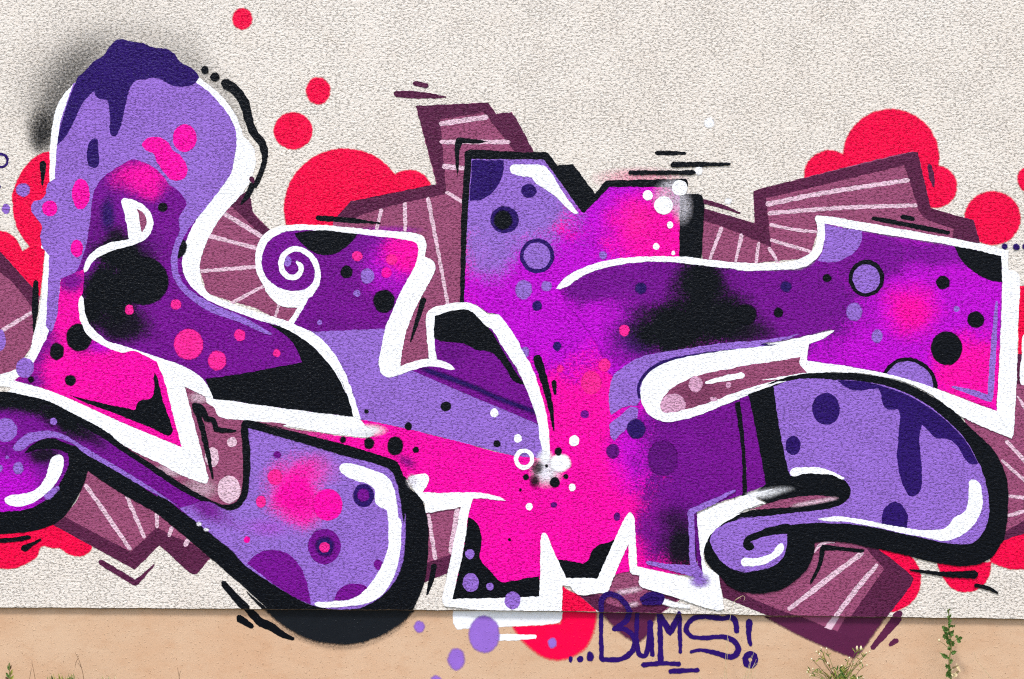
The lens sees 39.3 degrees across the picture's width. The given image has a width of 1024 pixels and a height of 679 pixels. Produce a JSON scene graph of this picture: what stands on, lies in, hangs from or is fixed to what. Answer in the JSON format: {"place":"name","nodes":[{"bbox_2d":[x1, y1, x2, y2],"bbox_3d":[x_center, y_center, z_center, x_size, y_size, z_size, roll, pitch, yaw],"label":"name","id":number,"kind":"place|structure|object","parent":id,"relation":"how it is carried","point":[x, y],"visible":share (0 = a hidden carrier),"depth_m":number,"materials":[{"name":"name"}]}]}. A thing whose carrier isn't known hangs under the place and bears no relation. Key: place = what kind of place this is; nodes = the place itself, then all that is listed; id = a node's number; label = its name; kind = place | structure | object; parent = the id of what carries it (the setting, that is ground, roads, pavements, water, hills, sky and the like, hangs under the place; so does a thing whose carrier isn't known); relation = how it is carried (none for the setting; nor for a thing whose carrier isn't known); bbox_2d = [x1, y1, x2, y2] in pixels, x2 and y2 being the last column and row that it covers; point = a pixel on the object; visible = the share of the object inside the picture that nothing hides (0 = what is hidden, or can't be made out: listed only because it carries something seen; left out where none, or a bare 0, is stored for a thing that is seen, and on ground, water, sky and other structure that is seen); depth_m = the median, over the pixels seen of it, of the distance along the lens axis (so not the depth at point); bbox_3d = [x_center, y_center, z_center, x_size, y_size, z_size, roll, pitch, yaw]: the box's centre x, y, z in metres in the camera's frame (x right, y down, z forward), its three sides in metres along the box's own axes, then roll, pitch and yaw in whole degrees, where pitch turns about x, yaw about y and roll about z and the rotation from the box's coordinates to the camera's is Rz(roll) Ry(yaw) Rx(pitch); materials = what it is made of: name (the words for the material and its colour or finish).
{"place":"outdoors","nodes":[
{"label":"outdoors","id":0,"kind":"place"},
{"label":"ground","id":1,"kind":"structure","parent":0,"visible":0},
{"bbox_2d":[5,663,13,678],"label":"green spike","id":2,"kind":"object","parent":1,"relation":"on","point":[9,667],"visible":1,"depth_m":5.55,"materials":[{"name":"green plant"}]},
{"bbox_2d":[53,673,74,678],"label":"grass tuft","id":3,"kind":"object","parent":1,"relation":"on","point":[71,677],"visible":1,"depth_m":5.53,"materials":[{"name":"green plant"}]},
{"bbox_2d":[0,0,1023,678],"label":"building wall","id":4,"kind":"structure","parent":1,"relation":"on","point":[596,92],"depth_m":5.60,"materials":[{"name":"beige paint"}]},
{"bbox_2d":[0,8,1023,678],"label":"graffiti mural","id":5,"kind":"object","parent":4,"relation":"attached to","point":[154,398],"visible":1,"depth_m":5.60,"materials":[{"name":"paint"}]},
{"bbox_2d":[569,591,757,673],"bbox_3d":[0.594,1.147,5.606,0.744,0.329,0.021,1,0,0],"label":"graffiti tag","id":6,"kind":"object","parent":4,"relation":"attached to","point":[650,598],"visible":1,"depth_m":5.62,"materials":[{"name":"paint"}]},
{"bbox_2d":[724,596,756,678],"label":"dry grass","id":7,"kind":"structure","parent":1,"relation":"on","point":[727,655],"depth_m":5.55,"materials":[{"name":"plant"}]},
{"bbox_2d":[806,646,870,678],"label":"flowering weed","id":8,"kind":"object","parent":1,"relation":"on","point":[842,675],"visible":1,"depth_m":5.53,"materials":[{"name":"green plant"}]},
{"bbox_2d":[938,609,962,678],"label":"tall weed","id":9,"kind":"object","parent":1,"relation":"on","point":[951,643],"visible":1,"depth_m":5.54,"materials":[{"name":"green plant"}]}
]}

